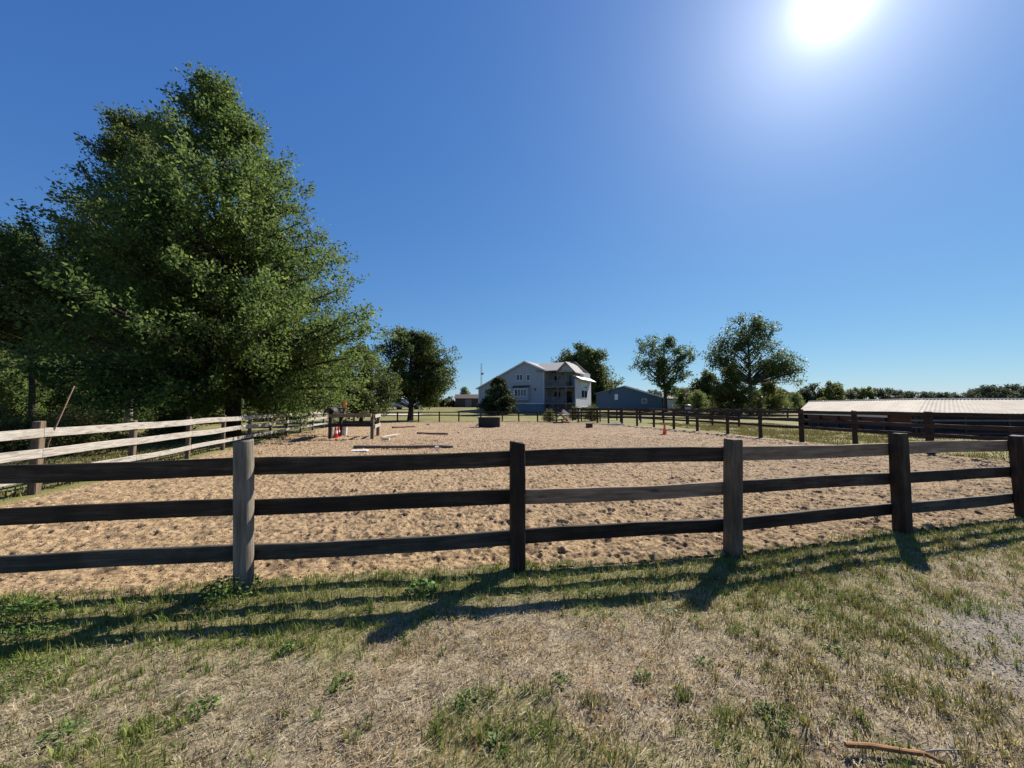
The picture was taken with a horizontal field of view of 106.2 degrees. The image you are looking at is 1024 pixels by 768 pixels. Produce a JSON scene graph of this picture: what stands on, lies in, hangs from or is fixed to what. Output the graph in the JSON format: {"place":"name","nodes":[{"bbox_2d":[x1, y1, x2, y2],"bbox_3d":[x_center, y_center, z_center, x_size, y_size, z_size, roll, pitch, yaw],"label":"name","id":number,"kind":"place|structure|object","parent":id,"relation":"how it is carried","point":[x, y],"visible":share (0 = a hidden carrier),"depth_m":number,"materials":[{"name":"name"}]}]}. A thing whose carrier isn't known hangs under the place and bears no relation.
{"place":"outdoors","nodes":[
{"label":"outdoors","id":0,"kind":"place"},
{"bbox_2d":[0,407,1023,767],"bbox_3d":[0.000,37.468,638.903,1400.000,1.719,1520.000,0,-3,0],"label":"ground","id":1,"kind":"structure","parent":0,"point":[314,727],"depth_m":2.34,"materials":[{"name":"green plant"}]},
{"bbox_2d":[0,387,17,416],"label":"bush","id":2,"kind":"object","parent":1,"relation":"on","point":[2,394],"visible":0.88,"depth_m":19.43,"materials":[{"name":"green plant"}]},
{"bbox_2d":[0,405,25,449],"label":"bush","id":3,"kind":"object","parent":1,"relation":"on","point":[6,410],"visible":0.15,"depth_m":13.23,"materials":[{"name":"green plant"}]},
{"bbox_2d":[0,413,31,452],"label":"bush","id":4,"kind":"object","parent":1,"relation":"on","point":[8,445],"visible":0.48,"depth_m":12.37,"materials":[{"name":"green plant"}]},
{"bbox_2d":[0,345,59,366],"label":"bush","id":5,"kind":"object","parent":1,"relation":"on","point":[2,358],"visible":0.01,"depth_m":39.53,"materials":[{"name":"green plant"}]},
{"bbox_2d":[0,595,61,626],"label":"weed","id":6,"kind":"object","parent":1,"relation":"on","point":[28,602],"visible":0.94,"depth_m":2.96,"materials":[{"name":"green plant"}]},
{"bbox_2d":[0,369,63,426],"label":"bush","id":7,"kind":"object","parent":1,"relation":"on","point":[9,402],"visible":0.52,"depth_m":26.71,"materials":[{"name":"green plant"}]},
{"bbox_2d":[0,357,63,408],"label":"bush","id":8,"kind":"object","parent":1,"relation":"on","point":[9,365],"visible":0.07,"depth_m":31.11,"materials":[{"name":"green plant"}]},
{"bbox_2d":[0,652,66,703],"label":"clover","id":9,"kind":"object","parent":1,"relation":"on","point":[27,680],"visible":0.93,"depth_m":2.29,"materials":[{"name":"green plant"}]},
{"bbox_2d":[4,382,68,423],"bbox_3d":[-35.750,1.630,29.131,4.074,3.839,3.684,3,-4,-38],"label":"bush","id":10,"kind":"object","parent":1,"relation":"on","point":[50,394],"visible":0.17,"depth_m":29.08,"materials":[{"name":"green plant"}]},
{"bbox_2d":[0,617,74,666],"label":"clover","id":11,"kind":"object","parent":1,"relation":"on","point":[10,642],"visible":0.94,"depth_m":2.65,"materials":[{"name":"green plant"}]},
{"bbox_2d":[10,405,72,449],"bbox_3d":[-16.403,1.663,13.433,2.129,1.894,2.065,2,-4,-29],"label":"bush","id":12,"kind":"object","parent":1,"relation":"on","point":[30,420],"visible":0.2,"depth_m":13.18,"materials":[{"name":"green plant"}]},
{"bbox_2d":[1,358,88,414],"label":"bush","id":13,"kind":"object","parent":1,"relation":"on","point":[47,376],"visible":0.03,"depth_m":32.18,"materials":[{"name":"green plant"}]},
{"bbox_2d":[13,346,92,374],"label":"bush","id":14,"kind":"object","parent":1,"relation":"on","point":[57,358],"visible":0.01,"depth_m":41.35,"materials":[{"name":"green plant"}]},
{"bbox_2d":[0,204,117,417],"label":"oak tree","id":15,"kind":"object","parent":1,"relation":"on","point":[14,237],"visible":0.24,"depth_m":21.22,"materials":[{"name":"green plant"}]},
{"bbox_2d":[43,386,74,463],"bbox_3d":[-8.612,1.026,7.274,0.559,1.984,0.023,0,-3,0],"label":"leaning pole","id":16,"kind":"object","parent":1,"relation":"on","point":[58,422],"visible":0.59,"depth_m":7.29,"materials":[{"name":"wood"}]},
{"bbox_2d":[34,717,89,751],"bbox_3d":[-2.175,1.691,1.865,0.178,0.060,0.180,-1,-3,15],"label":"weed","id":17,"kind":"object","parent":1,"relation":"on","point":[63,730],"visible":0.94,"depth_m":1.85,"materials":[{"name":"green plant"}]},
{"bbox_2d":[19,401,114,455],"bbox_3d":[-14.185,1.530,12.334,2.241,1.993,2.173,-3,-4,40],"label":"bush","id":18,"kind":"object","parent":1,"relation":"on","point":[77,419],"visible":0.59,"depth_m":12.33,"materials":[{"name":"green plant"}]},
{"bbox_2d":[37,361,120,421],"bbox_3d":[-34.708,0.792,31.111,5.614,5.803,6.184,1,-3,-20],"label":"bush","id":19,"kind":"object","parent":1,"relation":"on","point":[59,404],"visible":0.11,"depth_m":29.77,"materials":[{"name":"green plant"}]},
{"bbox_2d":[66,389,124,424],"bbox_3d":[-28.950,1.706,26.829,3.070,3.299,3.395,0,-3,0],"label":"bush","id":20,"kind":"object","parent":1,"relation":"on","point":[98,408],"visible":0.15,"depth_m":26.57,"materials":[{"name":"green plant"}]},
{"bbox_2d":[0,101,212,432],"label":"oak tree","id":21,"kind":"object","parent":1,"relation":"on","point":[121,127],"visible":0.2,"depth_m":21.32,"materials":[{"name":"green plant"}]},
{"bbox_2d":[74,407,139,448],"bbox_3d":[-15.241,1.744,14.146,2.017,1.794,1.956,1,-3,-18],"label":"bush","id":22,"kind":"object","parent":1,"relation":"on","point":[114,433],"visible":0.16,"depth_m":14.18,"materials":[{"name":"green plant"}]},
{"bbox_2d":[105,630,139,646],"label":"weed","id":23,"kind":"object","parent":1,"relation":"on","point":[126,638],"visible":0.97,"depth_m":2.64,"materials":[{"name":"green plant"}]},
{"bbox_2d":[121,663,154,680],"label":"grass tuft","id":24,"kind":"object","parent":1,"relation":"on","point":[140,672],"visible":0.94,"depth_m":2.27,"materials":[{"name":"green plant"}]},
{"bbox_2d":[121,388,162,421],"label":"bush","id":25,"kind":"object","parent":1,"relation":"on","point":[136,417],"visible":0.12,"depth_m":31.53,"materials":[{"name":"green plant"}]},
{"bbox_2d":[134,405,200,440],"bbox_3d":[-15.562,1.894,17.462,2.065,1.894,2.129,-2,-4,33],"label":"bush","id":26,"kind":"object","parent":1,"relation":"on","point":[159,431],"visible":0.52,"depth_m":17.30,"materials":[{"name":"green plant"}]},
{"bbox_2d":[147,408,201,434],"bbox_3d":[-16.874,2.043,19.378,2.017,1.794,1.956,1,-3,-9],"label":"goldenrod","id":27,"kind":"object","parent":1,"relation":"on","point":[184,415],"visible":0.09,"depth_m":19.58,"materials":[{"name":"green plant"}]},
{"bbox_2d":[0,412,354,494],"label":"board fence","id":28,"kind":"object","parent":1,"relation":"on","point":[37,434],"visible":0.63,"depth_m":9.33,"materials":[{"name":"beige wood"}]},
{"bbox_2d":[167,705,203,732],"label":"grass tuft","id":29,"kind":"object","parent":1,"relation":"on","point":[182,722],"visible":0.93,"depth_m":1.94,"materials":[{"name":"green plant"}]},
{"bbox_2d":[0,59,401,436],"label":"oak tree","id":30,"kind":"object","parent":1,"relation":"on","point":[254,316],"visible":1,"depth_m":17.94,"materials":[{"name":"green plant"}]},
{"bbox_2d":[185,403,219,423],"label":"bush","id":31,"kind":"object","parent":1,"relation":"on","point":[199,415],"visible":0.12,"depth_m":33.69,"materials":[{"name":"green plant"}]},
{"bbox_2d":[183,695,222,718],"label":"weed","id":32,"kind":"object","parent":1,"relation":"on","point":[216,698],"visible":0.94,"depth_m":2.03,"materials":[{"name":"green plant"}]},
{"bbox_2d":[190,396,254,423],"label":"bush","id":33,"kind":"object","parent":1,"relation":"on","point":[242,413],"visible":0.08,"depth_m":35.89,"materials":[{"name":"green plant"}]},
{"bbox_2d":[197,574,261,602],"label":"weed","id":34,"kind":"object","parent":1,"relation":"on","point":[234,585],"visible":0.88,"depth_m":3.23,"materials":[{"name":"green plant"}]},
{"bbox_2d":[242,405,285,421],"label":"bush","id":35,"kind":"object","parent":1,"relation":"on","point":[263,419],"visible":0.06,"depth_m":39.49,"materials":[{"name":"green plant"}]},
{"bbox_2d":[281,639,297,652],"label":"weed","id":36,"kind":"object","parent":1,"relation":"on","point":[287,644],"visible":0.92,"depth_m":2.52,"materials":[{"name":"green plant"}]},
{"bbox_2d":[327,672,356,691],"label":"weed","id":37,"kind":"object","parent":1,"relation":"on","point":[336,677],"visible":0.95,"depth_m":2.20,"materials":[{"name":"green plant"}]},
{"bbox_2d":[334,719,370,748],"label":"grass tuft","id":38,"kind":"object","parent":1,"relation":"on","point":[355,734],"visible":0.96,"depth_m":1.86,"materials":[{"name":"green plant"}]},
{"bbox_2d":[328,408,380,438],"bbox_3d":[-8.099,2.112,19.972,2.264,1.765,3.390,1,-3,-12],"label":"wooden jump","id":39,"kind":"object","parent":1,"relation":"on","point":[370,424],"visible":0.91,"depth_m":18.63,"materials":[{"name":"wood"}]},
{"bbox_2d":[323,406,346,413],"bbox_3d":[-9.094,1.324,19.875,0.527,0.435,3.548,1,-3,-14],"label":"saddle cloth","id":40,"kind":"object","parent":39,"relation":"on","point":[335,409],"visible":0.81,"depth_m":19.00,"materials":[{"name":"white fabric"}]},
{"bbox_2d":[327,339,402,421],"bbox_3d":[-13.164,-0.126,33.921,7.241,7.768,6.746,0,-3,0],"label":"broadleaf tree","id":41,"kind":"object","parent":1,"relation":"on","point":[382,387],"visible":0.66,"depth_m":33.59,"materials":[{"name":"green plant"}]},
{"bbox_2d":[371,323,461,419],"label":"maple tree","id":42,"kind":"object","parent":1,"relation":"on","point":[420,350],"visible":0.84,"depth_m":42.84,"materials":[{"name":"green plant"}]},
{"bbox_2d":[405,578,438,597],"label":"weed","id":43,"kind":"object","parent":1,"relation":"on","point":[428,583],"visible":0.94,"depth_m":3.32,"materials":[{"name":"green plant"}]},
{"bbox_2d":[421,715,449,744],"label":"grass tuft","id":44,"kind":"object","parent":1,"relation":"on","point":[435,729],"visible":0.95,"depth_m":1.87,"materials":[{"name":"green plant"}]},
{"bbox_2d":[353,411,556,421],"bbox_3d":[-5.522,3.406,38.764,19.964,1.327,2.146,0,-3,-2],"label":"board fence","id":45,"kind":"object","parent":1,"relation":"on","point":[480,415],"visible":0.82,"depth_m":39.04,"materials":[{"name":"brown wood"}]},
{"bbox_2d":[454,394,477,406],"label":"outbuilding","id":46,"kind":"structure","parent":1,"relation":"on","point":[466,400],"depth_m":97.92,"materials":[{"name":"brown wood"}]},
{"bbox_2d":[451,687,481,711],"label":"weed","id":47,"kind":"object","parent":1,"relation":"on","point":[467,693],"visible":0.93,"depth_m":2.07,"materials":[{"name":"green plant"}]},
{"bbox_2d":[476,376,518,414],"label":"cedar tree","id":48,"kind":"object","parent":1,"relation":"on","point":[499,398],"visible":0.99,"depth_m":58.78,"materials":[{"name":"green plant"}]},
{"bbox_2d":[483,728,512,756],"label":"weed","id":49,"kind":"object","parent":1,"relation":"on","point":[492,740],"visible":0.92,"depth_m":1.82,"materials":[{"name":"green plant"}]},
{"bbox_2d":[0,422,1008,499],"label":"pasture grass","id":50,"kind":"structure","parent":1,"relation":"on","point":[771,432],"depth_m":17.36,"materials":[{"name":"green plant"}]},
{"bbox_2d":[0,421,1014,601],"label":"sand arena","id":51,"kind":"object","parent":1,"relation":"on","point":[571,432],"visible":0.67,"depth_m":5.98},
{"bbox_2d":[353,445,452,447],"bbox_3d":[-4.068,2.354,14.454,3.686,0.116,0.127,0,-3,-4],"label":"ground pole","id":52,"kind":"object","parent":51,"relation":"on","point":[401,446],"visible":0.99,"depth_m":14.42,"materials":[{"name":"wood"}]},
{"bbox_2d":[477,417,500,426],"bbox_3d":[-1.699,2.872,28.828,1.798,0.760,1.014,0,-3,0],"label":"water trough","id":53,"kind":"object","parent":51,"relation":"on","point":[488,421],"visible":0.98,"depth_m":28.40,"materials":[{"name":"plastic"}]},
{"bbox_2d":[0,438,1011,595],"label":"sand clods","id":54,"kind":"object","parent":51,"relation":"on","point":[458,508],"visible":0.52,"depth_m":6.61,"materials":[{"name":"beige sand"}]},
{"bbox_2d":[0,433,1023,592],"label":"board fence","id":55,"kind":"object","parent":1,"relation":"on","point":[243,466],"visible":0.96,"depth_m":3.77,"materials":[{"name":"brown wood"}]},
{"bbox_2d":[0,515,1023,767],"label":"dry grass clumps","id":56,"kind":"object","parent":1,"relation":"on","point":[420,645],"visible":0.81,"depth_m":2.17,"materials":[{"name":"plant"}]},
{"bbox_2d":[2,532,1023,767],"bbox_3d":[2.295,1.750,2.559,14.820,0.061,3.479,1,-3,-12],"label":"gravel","id":57,"kind":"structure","parent":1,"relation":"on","point":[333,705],"depth_m":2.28,"materials":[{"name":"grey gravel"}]},
{"bbox_2d":[500,711,525,739],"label":"grass tuft","id":58,"kind":"object","parent":1,"relation":"on","point":[516,724],"visible":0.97,"depth_m":1.89,"materials":[{"name":"green plant"}]},
{"bbox_2d":[475,361,594,411],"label":"house","id":59,"kind":"structure","parent":1,"relation":"on","point":[542,387],"depth_m":69.84,"materials":[{"name":"white wood"}]},
{"bbox_2d":[514,389,526,396],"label":"window","id":60,"kind":"structure","parent":59,"relation":"in","point":[517,392],"depth_m":70.02,"materials":[{"name":"white glass"}]},
{"bbox_2d":[541,408,558,421],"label":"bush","id":61,"kind":"object","parent":1,"relation":"on","point":[546,417],"visible":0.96,"depth_m":38.73,"materials":[{"name":"green plant"}]},
{"bbox_2d":[551,669,574,689],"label":"weed","id":62,"kind":"object","parent":1,"relation":"on","point":[561,679],"visible":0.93,"depth_m":2.22,"materials":[{"name":"green plant"}]},
{"bbox_2d":[551,341,624,404],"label":"broadleaf tree","id":63,"kind":"object","parent":1,"relation":"on","point":[586,359],"visible":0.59,"depth_m":86.04,"materials":[{"name":"green plant"}]},
{"bbox_2d":[576,690,601,708],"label":"grass tuft","id":64,"kind":"object","parent":1,"relation":"on","point":[582,697],"visible":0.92,"depth_m":2.07,"materials":[{"name":"green plant"}]},
{"bbox_2d":[580,403,601,420],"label":"goldenrod","id":65,"kind":"object","parent":1,"relation":"on","point":[590,418],"visible":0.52,"depth_m":41.22,"materials":[{"name":"green plant"}]},
{"bbox_2d":[594,385,688,408],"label":"house","id":66,"kind":"structure","parent":1,"relation":"on","point":[626,397],"depth_m":81.01,"materials":[{"name":"blue wood"}]},
{"bbox_2d":[634,668,653,684],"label":"weed","id":67,"kind":"object","parent":1,"relation":"on","point":[645,675],"visible":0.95,"depth_m":2.24,"materials":[{"name":"green plant"}]},
{"bbox_2d":[581,409,739,426],"bbox_3d":[12.915,3.075,35.291,1.915,1.592,14.726,3,-5,-44],"label":"board fence","id":68,"kind":"object","parent":1,"relation":"on","point":[711,419],"visible":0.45,"depth_m":33.85,"materials":[{"name":"brown wood"}]},
{"bbox_2d":[628,333,703,411],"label":"elm tree","id":69,"kind":"object","parent":1,"relation":"on","point":[661,364],"visible":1,"depth_m":72.00,"materials":[{"name":"green plant"}]},
{"bbox_2d":[665,678,697,704],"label":"grass tuft","id":70,"kind":"object","parent":1,"relation":"on","point":[685,696],"visible":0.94,"depth_m":2.09,"materials":[{"name":"green plant"}]},
{"bbox_2d":[671,386,693,411],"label":"bush","id":71,"kind":"object","parent":1,"relation":"on","point":[681,401],"visible":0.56,"depth_m":73.58,"materials":[{"name":"green plant"}]},
{"bbox_2d":[572,408,798,420],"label":"board fence","id":72,"kind":"object","parent":1,"relation":"on","point":[787,415],"visible":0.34,"depth_m":42.86,"materials":[{"name":"brown wood"}]},
{"bbox_2d":[683,389,708,411],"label":"bush","id":73,"kind":"object","parent":1,"relation":"on","point":[700,401],"visible":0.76,"depth_m":69.43,"materials":[{"name":"green plant"}]},
{"bbox_2d":[686,368,720,408],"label":"broadleaf tree","id":74,"kind":"object","parent":1,"relation":"on","point":[702,384],"visible":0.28,"depth_m":77.38,"materials":[{"name":"green plant"}]},
{"bbox_2d":[692,656,714,671],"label":"weed","id":75,"kind":"object","parent":1,"relation":"on","point":[703,659],"visible":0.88,"depth_m":2.37,"materials":[{"name":"green plant"}]},
{"bbox_2d":[707,693,739,725],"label":"grass tuft","id":76,"kind":"object","parent":1,"relation":"on","point":[721,712],"visible":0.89,"depth_m":1.97,"materials":[{"name":"green plant"}]},
{"bbox_2d":[706,362,759,415],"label":"broadleaf tree","id":77,"kind":"object","parent":1,"relation":"on","point":[731,394],"visible":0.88,"depth_m":59.34,"materials":[{"name":"green plant"}]},
{"bbox_2d":[700,311,808,414],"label":"elm tree","id":78,"kind":"object","parent":1,"relation":"on","point":[766,368],"visible":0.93,"depth_m":65.89,"materials":[{"name":"green plant"}]},
{"bbox_2d":[749,398,766,414],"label":"bush","id":79,"kind":"object","parent":1,"relation":"on","point":[759,402],"visible":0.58,"depth_m":63.57,"materials":[{"name":"green plant"}]},
{"bbox_2d":[752,699,789,729],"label":"weed","id":80,"kind":"object","parent":1,"relation":"on","point":[782,712],"visible":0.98,"depth_m":1.99,"materials":[{"name":"green plant"}]},
{"bbox_2d":[753,379,793,413],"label":"broadleaf tree","id":81,"kind":"object","parent":1,"relation":"on","point":[773,398],"visible":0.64,"depth_m":70.89,"materials":[{"name":"green plant"}]},
{"bbox_2d":[774,695,802,718],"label":"grass tuft","id":82,"kind":"object","parent":1,"relation":"on","point":[790,707],"visible":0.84,"depth_m":2.02,"materials":[{"name":"green plant"}]},
{"bbox_2d":[556,407,1023,454],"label":"board fence","id":83,"kind":"object","parent":1,"relation":"on","point":[929,426],"visible":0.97,"depth_m":15.06,"materials":[{"name":"wood"}]},
{"bbox_2d":[787,392,805,410],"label":"bush","id":84,"kind":"object","parent":1,"relation":"on","point":[795,399],"visible":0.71,"depth_m":89.08,"materials":[{"name":"green plant"}]},
{"bbox_2d":[793,602,816,614],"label":"weed","id":85,"kind":"object","parent":1,"relation":"on","point":[804,607],"visible":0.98,"depth_m":2.99,"materials":[{"name":"green plant"}]},
{"bbox_2d":[799,388,816,403],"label":"broadleaf tree","id":86,"kind":"object","parent":1,"relation":"on","point":[803,392],"visible":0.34,"depth_m":164.28,"materials":[{"name":"green plant"}]},
{"bbox_2d":[795,382,821,401],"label":"broadleaf tree","id":87,"kind":"object","parent":1,"relation":"on","point":[811,387],"visible":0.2,"depth_m":169.18,"materials":[{"name":"green plant"}]},
{"bbox_2d":[609,519,1023,767],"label":"olive grass clumps","id":88,"kind":"object","parent":1,"relation":"on","point":[937,702],"visible":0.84,"depth_m":2.51,"materials":[{"name":"plant"}]},
{"bbox_2d":[815,380,847,400],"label":"broadleaf tree","id":89,"kind":"object","parent":1,"relation":"on","point":[835,389],"visible":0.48,"depth_m":159.36,"materials":[{"name":"green plant"}]},
{"bbox_2d":[843,391,859,399],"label":"broadleaf tree","id":90,"kind":"object","parent":1,"relation":"on","point":[851,395],"visible":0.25,"depth_m":171.21,"materials":[{"name":"green plant"}]},
{"bbox_2d":[857,386,876,399],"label":"broadleaf tree","id":91,"kind":"object","parent":1,"relation":"on","point":[867,392],"visible":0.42,"depth_m":172.57,"materials":[{"name":"green plant"}]},
{"bbox_2d":[868,388,888,398],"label":"broadleaf tree","id":92,"kind":"object","parent":1,"relation":"on","point":[882,392],"visible":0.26,"depth_m":173.43,"materials":[{"name":"green plant"}]},
{"bbox_2d":[884,389,903,398],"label":"broadleaf tree","id":93,"kind":"object","parent":1,"relation":"on","point":[895,392],"visible":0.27,"depth_m":171.76,"materials":[{"name":"green plant"}]},
{"bbox_2d":[844,732,967,763],"bbox_3d":[1.822,1.677,1.759,0.541,0.029,0.126,0,-3,-5],"label":"fallen stick","id":94,"kind":"object","parent":1,"relation":"on","point":[879,747],"visible":0.95,"depth_m":1.76,"materials":[{"name":"orange wood"}]},
{"bbox_2d":[901,391,921,398],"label":"broadleaf tree","id":95,"kind":"object","parent":1,"relation":"on","point":[907,395],"visible":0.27,"depth_m":155.41,"materials":[{"name":"green plant"}]},
{"bbox_2d":[801,398,1023,436],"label":"shed","id":96,"kind":"structure","parent":1,"relation":"on","point":[985,405],"depth_m":21.65,"materials":[{"name":"metal"}]},
{"bbox_2d":[913,391,935,398],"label":"broadleaf tree","id":97,"kind":"object","parent":1,"relation":"on","point":[923,394],"visible":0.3,"depth_m":150.99,"materials":[{"name":"green plant"}]},
{"bbox_2d":[921,682,954,702],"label":"grass tuft","id":98,"kind":"object","parent":1,"relation":"on","point":[936,691],"visible":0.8,"depth_m":2.12,"materials":[{"name":"green plant"}]},
{"bbox_2d":[932,392,953,397],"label":"broadleaf tree","id":99,"kind":"object","parent":1,"relation":"on","point":[940,395],"visible":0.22,"depth_m":151.09,"materials":[{"name":"green plant"}]},
{"bbox_2d":[971,384,1001,397],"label":"broadleaf tree","id":100,"kind":"object","parent":1,"relation":"on","point":[982,390],"visible":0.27,"depth_m":159.97,"materials":[{"name":"green plant"}]},
{"bbox_2d":[990,388,1021,397],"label":"broadleaf tree","id":101,"kind":"object","parent":1,"relation":"on","point":[1004,393],"visible":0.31,"depth_m":155.06,"materials":[{"name":"green plant"}]},
{"bbox_2d":[1002,383,1022,397],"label":"broadleaf tree","id":102,"kind":"object","parent":1,"relation":"on","point":[1015,387],"visible":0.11,"depth_m":168.54,"materials":[{"name":"green plant"}]},
{"bbox_2d":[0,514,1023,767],"bbox_3d":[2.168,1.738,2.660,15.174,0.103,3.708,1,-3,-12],"label":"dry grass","id":103,"kind":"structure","parent":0,"point":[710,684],"depth_m":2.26,"materials":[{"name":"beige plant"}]},
{"bbox_2d":[0,0,1023,401],"label":"sky","id":104,"kind":"structure","parent":0,"point":[512,182],"materials":[{"name":"blue"}]},
{"bbox_2d":[65,616,968,767],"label":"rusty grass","id":105,"kind":"structure","parent":0,"point":[632,673],"depth_m":2.11,"materials":[{"name":"brown plant"}]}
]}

